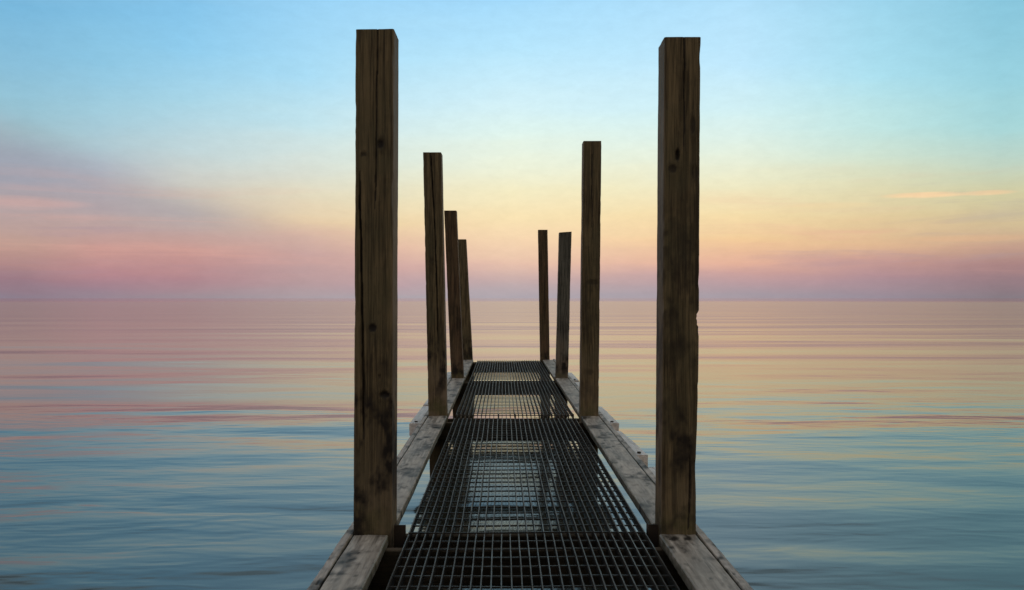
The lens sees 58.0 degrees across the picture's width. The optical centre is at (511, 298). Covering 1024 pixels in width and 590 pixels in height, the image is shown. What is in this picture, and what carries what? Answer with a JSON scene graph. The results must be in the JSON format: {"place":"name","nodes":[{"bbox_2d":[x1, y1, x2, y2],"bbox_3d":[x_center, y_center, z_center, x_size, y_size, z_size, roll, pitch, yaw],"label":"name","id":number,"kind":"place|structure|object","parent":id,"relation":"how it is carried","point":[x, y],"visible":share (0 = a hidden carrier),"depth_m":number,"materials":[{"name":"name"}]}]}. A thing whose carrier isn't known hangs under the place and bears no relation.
{"place":"outdoors","nodes":[
{"label":"outdoors","id":0,"kind":"place"},
{"bbox_2d":[0,298,1023,589],"bbox_3d":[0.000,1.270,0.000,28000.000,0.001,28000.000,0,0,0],"label":"water","id":1,"kind":"structure","parent":0,"point":[208,442],"depth_m":8.61,"materials":[{"name":"blue liquid"}]},
{"bbox_2d":[354,29,398,589],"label":"dock post","id":2,"kind":"object","parent":1,"relation":"in","point":[376,301],"visible":0.94,"depth_m":3.17,"materials":[{"name":"brown wood"}]},
{"bbox_2d":[307,529,752,589],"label":"jetty section","id":3,"kind":"object","parent":2,"relation":"attached to","point":[698,561],"visible":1,"depth_m":2.96,"materials":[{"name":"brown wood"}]},
{"bbox_2d":[423,152,448,481],"bbox_3d":[-0.518,0.582,6.440,0.191,3.176,0.148,0,0,0],"label":"dock post","id":4,"kind":"object","parent":1,"relation":"in","point":[435,281],"visible":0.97,"depth_m":6.37,"materials":[{"name":"brown wood"}]},
{"bbox_2d":[409,378,618,435],"bbox_3d":[-0.002,0.905,7.830,1.423,0.194,3.181,0,0,-1],"label":"jetty section","id":5,"kind":"object","parent":4,"relation":"attached to","point":[568,388],"visible":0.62,"depth_m":7.52,"materials":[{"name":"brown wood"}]},
{"bbox_2d":[444,210,465,417],"bbox_3d":[-0.562,0.640,9.431,0.254,3.059,0.146,0,0,0],"label":"dock post","id":6,"kind":"object","parent":1,"relation":"in","point":[454,296],"visible":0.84,"depth_m":9.36,"materials":[{"name":"brown wood"}]},
{"bbox_2d":[447,359,578,382],"bbox_3d":[-0.032,0.905,10.851,1.423,0.194,3.010,0,0,-1],"label":"jetty section","id":7,"kind":"object","parent":6,"relation":"attached to","point":[530,369],"visible":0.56,"depth_m":10.70,"materials":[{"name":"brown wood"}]},
{"bbox_2d":[458,239,472,380],"bbox_3d":[-0.589,0.696,12.241,0.284,2.947,0.146,0,0,0],"label":"dock post","id":8,"kind":"object","parent":1,"relation":"in","point":[465,312],"visible":0.66,"depth_m":12.17,"materials":[{"name":"brown wood"}]},
{"bbox_2d":[538,230,549,380],"bbox_3d":[0.432,0.634,12.241,0.176,3.072,0.146,0,0,0],"label":"dock post","id":9,"kind":"object","parent":1,"relation":"in","point":[543,291],"visible":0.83,"depth_m":12.17,"materials":[{"name":"brown wood"}]},
{"bbox_2d":[554,232,571,417],"bbox_3d":[0.508,0.747,9.431,0.193,2.846,0.146,0,0,0],"label":"dock post","id":10,"kind":"object","parent":1,"relation":"in","point":[563,304],"visible":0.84,"depth_m":9.36,"materials":[{"name":"brown wood"}]},
{"bbox_2d":[578,141,600,480],"bbox_3d":[0.537,0.543,6.441,0.161,3.255,0.146,0,0,0],"label":"dock post","id":11,"kind":"object","parent":1,"relation":"in","point":[590,281],"visible":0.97,"depth_m":6.37,"materials":[{"name":"brown wood"}]},
{"bbox_2d":[348,415,699,547],"bbox_3d":[0.070,0.900,4.822,1.332,0.209,3.218,0,0,-1],"label":"jetty section","id":12,"kind":"object","parent":11,"relation":"attached to","point":[625,457],"visible":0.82,"depth_m":4.19,"materials":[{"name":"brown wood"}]},
{"bbox_2d":[655,37,700,589],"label":"dock post","id":13,"kind":"object","parent":1,"relation":"in","point":[678,196],"visible":0.97,"depth_m":3.17,"materials":[{"name":"brown wood"}]},
{"bbox_2d":[0,0,1023,297],"label":"sky","id":14,"kind":"structure","parent":0,"point":[149,148],"materials":[{"name":"multicoloured"}]}
]}

